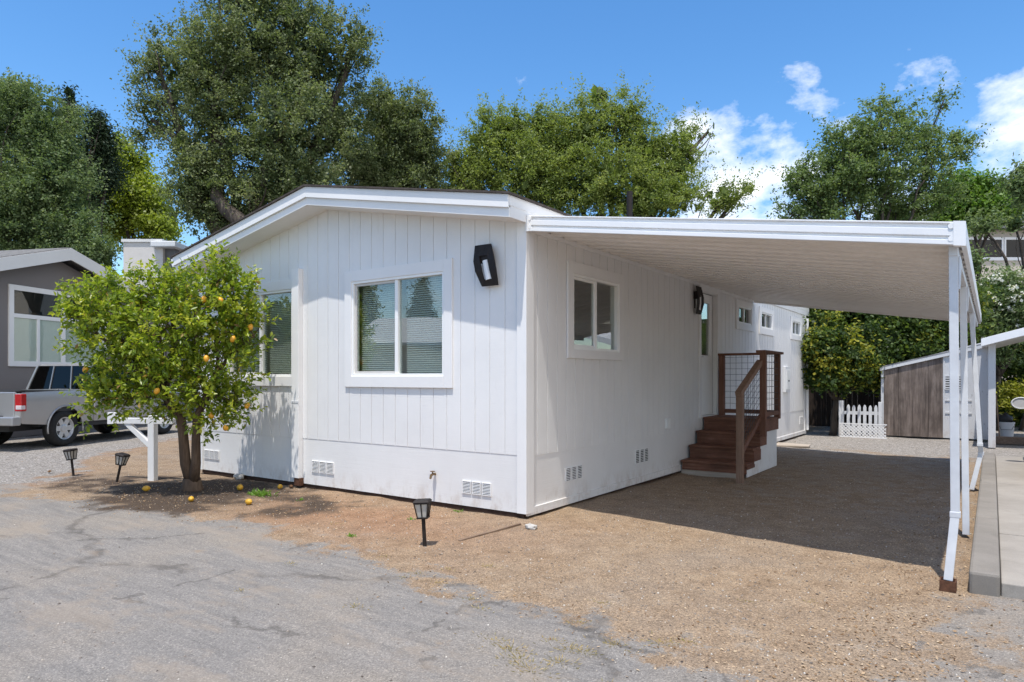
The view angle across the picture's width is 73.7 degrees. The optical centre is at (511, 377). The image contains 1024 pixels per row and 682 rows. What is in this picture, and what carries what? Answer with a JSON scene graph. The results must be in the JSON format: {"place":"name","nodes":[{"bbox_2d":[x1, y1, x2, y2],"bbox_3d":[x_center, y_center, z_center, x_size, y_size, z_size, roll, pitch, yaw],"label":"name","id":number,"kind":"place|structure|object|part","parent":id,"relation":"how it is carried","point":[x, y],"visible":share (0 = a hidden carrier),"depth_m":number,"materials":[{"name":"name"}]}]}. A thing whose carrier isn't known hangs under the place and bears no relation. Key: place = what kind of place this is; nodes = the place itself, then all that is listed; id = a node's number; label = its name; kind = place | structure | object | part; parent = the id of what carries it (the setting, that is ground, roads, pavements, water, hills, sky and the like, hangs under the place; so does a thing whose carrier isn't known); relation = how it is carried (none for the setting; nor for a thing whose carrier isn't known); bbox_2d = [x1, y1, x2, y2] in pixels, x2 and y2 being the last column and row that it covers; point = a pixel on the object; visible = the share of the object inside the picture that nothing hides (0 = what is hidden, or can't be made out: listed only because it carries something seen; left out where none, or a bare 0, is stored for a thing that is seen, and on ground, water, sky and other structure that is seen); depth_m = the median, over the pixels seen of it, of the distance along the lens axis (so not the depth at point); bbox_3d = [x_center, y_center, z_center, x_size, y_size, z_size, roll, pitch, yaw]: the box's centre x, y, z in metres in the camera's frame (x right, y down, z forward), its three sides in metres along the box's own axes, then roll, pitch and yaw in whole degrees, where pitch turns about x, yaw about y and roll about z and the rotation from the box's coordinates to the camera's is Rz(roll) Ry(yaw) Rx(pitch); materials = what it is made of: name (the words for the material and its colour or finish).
{"place":"outdoors","nodes":[
{"label":"outdoors","id":0,"kind":"place"},
{"bbox_2d":[0,420,191,484],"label":"gravel drive","id":1,"kind":"structure","parent":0,"point":[39,460],"depth_m":13.67,"materials":[{"name":"grey gravel"}]},
{"bbox_2d":[0,248,169,436],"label":"taupe home","id":2,"kind":"object","parent":1,"relation":"on","point":[29,326],"visible":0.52,"depth_m":17.39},
{"bbox_2d":[8,284,106,366],"bbox_3d":[-12.019,-1.283,18.239,0.048,2.018,3.082,0,0,12],"label":"window","id":3,"kind":"structure","parent":2,"relation":"in","point":[31,332],"depth_m":17.48,"materials":[{"name":"white glass"}]},
{"bbox_2d":[0,364,185,445],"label":"pickup truck","id":4,"kind":"object","parent":1,"relation":"on","point":[39,402],"visible":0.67,"depth_m":14.76,"materials":[{"name":"silver metal"}]},
{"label":"rear window","id":5,"kind":"part","parent":4,"relation":"part of","materials":[{"name":"black glass"}]},
{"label":"side window","id":6,"kind":"part","parent":4,"relation":"part of","materials":[{"name":"black glass"}]},
{"bbox_2d":[0,484,1023,681],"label":"asphalt road","id":7,"kind":"structure","parent":0,"point":[204,638],"depth_m":4.20,"materials":[{"name":"grey asphalt"}]},
{"bbox_2d":[0,0,1023,318],"label":"sky","id":8,"kind":"structure","parent":0,"point":[759,68],"materials":[{"name":"blue"}]},
{"bbox_2d":[2,426,1023,681],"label":"dirt yard","id":9,"kind":"structure","parent":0,"point":[575,536],"depth_m":6.03,"materials":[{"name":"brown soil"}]},
{"bbox_2d":[63,448,77,475],"bbox_3d":[-6.615,1.293,10.271,0.145,0.441,0.145,-6,1,15],"label":"path lamp","id":10,"kind":"object","parent":9,"relation":"on","point":[70,454],"visible":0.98,"depth_m":10.24,"materials":[{"name":"brown metal"}]},
{"bbox_2d":[115,452,130,481],"bbox_3d":[-5.538,1.289,9.644,0.145,0.441,0.145,13,1,11],"label":"path lamp","id":11,"kind":"object","parent":9,"relation":"on","point":[121,459],"visible":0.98,"depth_m":9.61,"materials":[{"name":"brown metal"}]},
{"bbox_2d":[107,412,175,480],"bbox_3d":[-5.373,1.020,9.897,1.025,1.020,0.098,0,0,7],"label":"mailbox post","id":12,"kind":"object","parent":9,"relation":"on","point":[150,442],"visible":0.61,"depth_m":9.85,"materials":[{"name":"white wood"}]},
{"bbox_2d":[142,485,150,490],"bbox_3d":[-4.731,1.436,8.839,0.080,0.073,0.092,0,0,35],"label":"fallen lemon","id":13,"kind":"object","parent":9,"relation":"on","point":[146,488],"visible":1,"depth_m":8.81,"materials":[{"name":"yellow food"}]},
{"bbox_2d":[47,239,281,490],"bbox_3d":[-4.388,-0.122,8.688,2.815,3.305,1.561,0,0,-12],"label":"lemon tree","id":14,"kind":"object","parent":9,"relation":"on","point":[142,352],"visible":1,"depth_m":8.56,"materials":[{"name":"green plant"}]},
{"bbox_2d":[233,473,243,479],"bbox_3d":[-3.975,1.447,9.954,0.178,0.101,0.117,0,0,14],"label":"rock","id":15,"kind":"object","parent":9,"relation":"on","point":[240,476],"visible":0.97,"depth_m":9.91,"materials":[{"name":"grey stone"}]},
{"bbox_2d":[237,484,242,489],"bbox_3d":[-3.569,1.443,8.966,0.092,0.080,0.093,0,0,35],"label":"fallen lemon","id":16,"kind":"object","parent":9,"relation":"on","point":[239,486],"visible":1,"depth_m":8.93,"materials":[{"name":"yellow food"}]},
{"bbox_2d":[245,499,251,504],"bbox_3d":[-3.062,1.446,7.949,0.097,0.070,0.071,0,0,35],"label":"fallen lemon","id":17,"kind":"object","parent":9,"relation":"on","point":[248,501],"visible":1,"depth_m":7.92,"materials":[{"name":"yellow food"}]},
{"bbox_2d":[247,488,278,497],"bbox_3d":[-3.138,1.427,8.519,0.467,0.106,0.315,0,0,35],"label":"weed patch","id":18,"kind":"object","parent":9,"relation":"on","point":[259,492],"visible":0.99,"depth_m":8.50,"materials":[{"name":"green plant"}]},
{"bbox_2d":[413,498,431,546],"bbox_3d":[-0.779,1.297,6.024,0.145,0.441,0.145,-3,-2,7],"label":"path lamp","id":19,"kind":"object","parent":9,"relation":"on","point":[422,507],"visible":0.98,"depth_m":5.98,"materials":[{"name":"brown metal"}]},
{"bbox_2d":[170,184,808,518],"bbox_3d":[1.307,-0.731,14.220,6.455,4.623,13.735,0,0,35],"label":"mobile home","id":20,"kind":"object","parent":9,"relation":"on","point":[407,357],"visible":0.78,"depth_m":8.52,"materials":[{"name":"white"}]},
{"bbox_2d":[224,279,290,385],"bbox_3d":[-3.532,-0.610,9.842,1.720,1.460,0.284,0,0,35],"label":"window","id":21,"kind":"structure","parent":20,"relation":"in","point":[277,361],"depth_m":9.74,"materials":[{"name":"glass"}]},
{"bbox_2d":[344,258,452,387],"bbox_3d":[-1.323,-0.610,8.289,1.780,1.460,0.284,0,0,35],"label":"window","id":22,"kind":"structure","parent":20,"relation":"in","point":[407,309],"depth_m":8.27,"materials":[{"name":"plastic"}]},
{"bbox_2d":[473,244,498,286],"bbox_3d":[-0.262,-1.205,7.352,0.312,0.450,0.117,0,0,35],"label":"wall lantern","id":23,"kind":"object","parent":20,"relation":"attached to","point":[484,255],"depth_m":7.31,"materials":[{"name":"brown metal"}]},
{"bbox_2d":[566,260,623,360],"bbox_3d":[1.008,-0.780,8.395,0.114,1.120,1.440,0,0,35],"label":"window","id":24,"kind":"structure","parent":20,"relation":"in","point":[577,271],"depth_m":8.37,"materials":[{"name":"plastic"}]},
{"bbox_2d":[694,286,703,314],"bbox_3d":[3.025,-1.255,11.139,0.117,0.450,0.280,0,0,35],"label":"wall lantern","id":25,"kind":"object","parent":20,"relation":"attached to","point":[698,300],"depth_m":11.10,"materials":[{"name":"brown metal"}]},
{"bbox_2d":[702,293,711,414],"bbox_3d":[3.325,-0.400,11.732,0.096,2.080,0.785,0,0,35],"label":"door","id":26,"kind":"structure","parent":20,"relation":"in","point":[706,359],"depth_m":11.89,"materials":[{"name":"plastic"}]},
{"bbox_2d":[735,299,754,331],"bbox_3d":[4.550,-1.200,13.435,0.114,0.560,1.230,0,0,35],"label":"window","id":27,"kind":"structure","parent":20,"relation":"in","point":[749,325],"depth_m":13.40,"materials":[{"name":"plastic"}]},
{"bbox_2d":[759,306,773,335],"bbox_3d":[5.439,-1.195,14.699,0.114,0.570,1.160,0,0,35],"label":"window","id":28,"kind":"structure","parent":20,"relation":"in","point":[769,330],"depth_m":14.68,"materials":[{"name":"plastic"}]},
{"bbox_2d":[790,316,801,340],"bbox_3d":[6.997,-1.200,16.916,0.114,0.560,1.140,0,0,35],"label":"window","id":29,"kind":"structure","parent":20,"relation":"in","point":[795,323],"depth_m":16.89,"materials":[{"name":"plastic"}]},
{"bbox_2d":[458,523,520,540],"bbox_3d":[-0.199,1.483,6.532,0.030,0.040,0.876,0,0,40],"label":"edging board","id":30,"kind":"object","parent":9,"relation":"on","point":[496,530],"visible":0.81,"depth_m":6.54,"materials":[{"name":"brown wood"}]},
{"bbox_2d":[0,431,1023,681],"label":"gravel stones","id":31,"kind":"object","parent":9,"relation":"on","point":[636,575],"visible":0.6,"depth_m":5.22,"materials":[{"name":"brown gravel"}]},
{"bbox_2d":[525,523,536,529],"bbox_3d":[0.183,1.462,6.685,0.128,0.062,0.095,0,0,35],"label":"rock","id":32,"kind":"object","parent":9,"relation":"on","point":[531,526],"visible":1,"depth_m":6.65,"materials":[{"name":"white stone"}]},
{"bbox_2d":[235,511,972,681],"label":"dry grass","id":33,"kind":"structure","parent":9,"relation":"on","point":[572,645],"depth_m":3.76,"materials":[{"name":"beige plant"}]},
{"bbox_2d":[681,350,783,482],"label":"entry steps","id":34,"kind":"structure","parent":9,"relation":"on","point":[738,445],"depth_m":10.60,"materials":[{"name":"brown wood"}]},
{"bbox_2d":[525,215,983,592],"bbox_3d":[4.025,-0.092,9.255,3.885,3.185,8.593,0,0,35],"label":"carport","id":35,"kind":"object","parent":9,"relation":"on","point":[919,269],"visible":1,"depth_m":6.60,"materials":[{"name":"white metal"}]},
{"bbox_2d":[777,442,809,447],"bbox_3d":[6.008,1.454,14.660,0.749,0.028,0.748,0,0,35],"label":"plank","id":36,"kind":"object","parent":9,"relation":"on","point":[780,444],"visible":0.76,"depth_m":14.49,"materials":[{"name":"beige wood"}]},
{"bbox_2d":[809,385,880,427],"bbox_3d":[8.536,0.655,21.377,10.362,1.650,0.150,0,0,35],"label":"board fence","id":37,"kind":"object","parent":9,"relation":"on","point":[820,409],"visible":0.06,"depth_m":20.44,"materials":[{"name":"brown wood"}]},
{"bbox_2d":[839,400,881,436],"bbox_3d":[8.611,1.030,16.894,0.960,0.900,0.100,0,0,35],"label":"picket fence","id":38,"kind":"object","parent":9,"relation":"on","point":[877,413],"visible":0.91,"depth_m":16.88,"materials":[{"name":"white paint"}]},
{"bbox_2d":[840,423,886,438],"bbox_3d":[8.590,1.305,16.725,1.040,0.350,0.020,0,0,35],"label":"lattice panel","id":39,"kind":"object","parent":9,"relation":"on","point":[860,436],"visible":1,"depth_m":16.72,"materials":[{"name":"white wood"}]},
{"bbox_2d":[880,343,987,439],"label":"shed","id":40,"kind":"structure","parent":9,"relation":"on","point":[915,401],"depth_m":16.48,"materials":[{"name":"brown wood"}]},
{"bbox_2d":[969,452,999,596],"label":"kerb","id":41,"kind":"structure","parent":9,"relation":"on","point":[984,573],"depth_m":5.67,"materials":[{"name":"concrete"}]},
{"bbox_2d":[981,328,1023,447],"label":"patio cover","id":42,"kind":"object","parent":9,"relation":"on","point":[993,342],"visible":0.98,"depth_m":14.33,"materials":[{"name":"white metal"}]},
{"bbox_2d":[996,395,999,437],"bbox_3d":[10.561,0.855,14.851,0.230,0.955,0.024,0,0,-38],"label":"wooden stick","id":43,"kind":"object","parent":42,"relation":"attached to","point":[997,417],"visible":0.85,"depth_m":14.85,"materials":[{"name":"brown wood"}]},
{"bbox_2d":[999,422,1014,436],"bbox_3d":[11.433,1.209,15.799,0.324,0.360,0.326,0,0,35],"label":"bucket","id":44,"kind":"object","parent":9,"relation":"on","point":[1006,428],"visible":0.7,"depth_m":15.68,"materials":[{"name":"white plastic"}]},
{"bbox_2d":[996,412,1012,423],"bbox_3d":[11.395,0.969,15.827,0.354,0.324,0.260,0,0,35],"label":"rubbish bag","id":45,"kind":"object","parent":44,"relation":"on","point":[1005,417],"visible":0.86,"depth_m":15.74,"materials":[{"name":"black plastic"}]},
{"bbox_2d":[996,436,1023,444],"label":"timber sleeper","id":46,"kind":"object","parent":9,"relation":"on","point":[1010,440],"visible":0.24,"depth_m":15.09,"materials":[{"name":"brown wood"}]},
{"bbox_2d":[190,418,1023,432],"bbox_3d":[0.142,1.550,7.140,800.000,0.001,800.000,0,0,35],"label":"ground","id":47,"kind":"structure","parent":0,"point":[1016,428],"depth_m":19.94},
{"bbox_2d":[0,67,122,276],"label":"oak tree","id":48,"kind":"object","parent":47,"relation":"on","point":[41,207],"visible":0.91,"depth_m":23.77,"materials":[{"name":"green plant"}]},
{"bbox_2d":[52,80,117,219],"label":"evergreen tree","id":49,"kind":"object","parent":47,"relation":"on","point":[68,91],"visible":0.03,"depth_m":28.94,"materials":[{"name":"green plant"}]},
{"bbox_2d":[66,96,134,254],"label":"evergreen tree","id":50,"kind":"object","parent":47,"relation":"on","point":[101,142],"visible":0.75,"depth_m":27.82,"materials":[{"name":"green plant"}]},
{"bbox_2d":[96,131,191,253],"bbox_3d":[-16.948,-4.858,30.701,5.458,12.975,3.993,0,0,35],"label":"broadleaf tree","id":51,"kind":"object","parent":47,"relation":"on","point":[139,205],"visible":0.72,"depth_m":30.24,"materials":[{"name":"green plant"}]},
{"bbox_2d":[121,239,198,418],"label":"pale building","id":52,"kind":"structure","parent":47,"relation":"on","point":[144,250],"depth_m":23.40,"materials":[{"name":"paint"}]},
{"bbox_2d":[109,0,390,239],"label":"oak tree","id":53,"kind":"object","parent":47,"relation":"on","point":[290,110],"visible":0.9,"depth_m":20.42,"materials":[{"name":"green plant"}]},
{"bbox_2d":[329,72,459,188],"bbox_3d":[-4.137,-4.542,23.785,4.091,12.462,4.221,0,0,35],"label":"oak tree","id":54,"kind":"object","parent":47,"relation":"on","point":[408,153],"visible":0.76,"depth_m":23.34,"materials":[{"name":"green plant"}]},
{"bbox_2d":[435,87,585,207],"bbox_3d":[-0.281,-4.535,24.700,6.254,12.287,3.945,0,0,9],"label":"live oak","id":55,"kind":"object","parent":47,"relation":"on","point":[475,168],"visible":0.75,"depth_m":24.37,"materials":[{"name":"green plant"}]},
{"bbox_2d":[515,72,767,217],"bbox_3d":[4.473,-4.724,24.222,9.309,12.748,4.534,0,0,-7],"label":"live oak","id":56,"kind":"object","parent":47,"relation":"on","point":[637,159],"visible":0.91,"depth_m":23.85,"materials":[{"name":"green plant"}]},
{"bbox_2d":[801,309,904,435],"bbox_3d":[8.422,-0.208,17.637,3.476,3.628,2.383,0,0,16],"label":"hedge tree","id":57,"kind":"object","parent":47,"relation":"on","point":[840,359],"visible":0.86,"depth_m":17.27,"materials":[{"name":"green plant"}]},
{"bbox_2d":[765,71,996,221],"bbox_3d":[12.837,-4.486,23.989,7.719,12.144,3.310,0,0,6],"label":"broadleaf tree","id":58,"kind":"object","parent":47,"relation":"on","point":[852,166],"visible":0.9,"depth_m":23.61,"materials":[{"name":"green plant"}]},
{"bbox_2d":[807,272,1007,379],"bbox_3d":[10.370,-1.109,18.899,6.412,5.417,3.768,0,0,-5],"label":"hedge tree","id":59,"kind":"object","parent":47,"relation":"on","point":[922,337],"visible":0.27,"depth_m":18.07,"materials":[{"name":"green plant"}]},
{"bbox_2d":[863,159,1023,280],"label":"broadleaf tree","id":60,"kind":"object","parent":47,"relation":"on","point":[982,185],"visible":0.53,"depth_m":27.29,"materials":[{"name":"green plant"}]},
{"bbox_2d":[922,218,1023,382],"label":"beige building","id":61,"kind":"structure","parent":47,"relation":"on","point":[1006,242],"depth_m":39.98,"materials":[{"name":"paint"}]},
{"bbox_2d":[968,237,1003,260],"bbox_3d":[27.645,-7.518,39.968,2.200,1.358,0.057,0,0,0],"label":"window","id":62,"kind":"structure","parent":61,"relation":"in","point":[1000,241],"depth_m":39.98,"materials":[{"name":"glass"}]},
{"bbox_2d":[1004,237,1023,260],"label":"window","id":63,"kind":"structure","parent":61,"relation":"in","point":[1010,246],"depth_m":39.98,"materials":[{"name":"white glass"}]},
{"bbox_2d":[954,152,1023,285],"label":"broadleaf tree","id":64,"kind":"object","parent":47,"relation":"on","point":[1013,184],"visible":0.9,"depth_m":22.89,"materials":[{"name":"green plant"}]},
{"bbox_2d":[976,260,1023,430],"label":"oleander bush","id":65,"kind":"object","parent":47,"relation":"on","point":[1008,316],"visible":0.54,"depth_m":19.64,"materials":[{"name":"green plant"}]},
{"bbox_2d":[996,377,1023,430],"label":"shrub","id":66,"kind":"object","parent":47,"relation":"on","point":[1013,390],"visible":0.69,"depth_m":19.52,"materials":[{"name":"green plant"}]},
{"bbox_2d":[997,343,1023,427],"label":"shrub","id":67,"kind":"object","parent":47,"relation":"on","point":[1013,370],"visible":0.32,"depth_m":20.68,"materials":[{"name":"green plant"}]},
{"bbox_2d":[996,456,1023,599],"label":"concrete driveway","id":68,"kind":"structure","parent":0,"point":[1010,484],"depth_m":6.57,"materials":[{"name":"grey concrete"}]},
{"bbox_2d":[1011,397,1023,408],"bbox_3d":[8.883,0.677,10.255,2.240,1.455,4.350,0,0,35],"label":"birdbath","id":69,"kind":"object","parent":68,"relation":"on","point":[1018,403],"visible":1,"depth_m":11.16,"materials":[{"name":"silver metal"}]}
]}

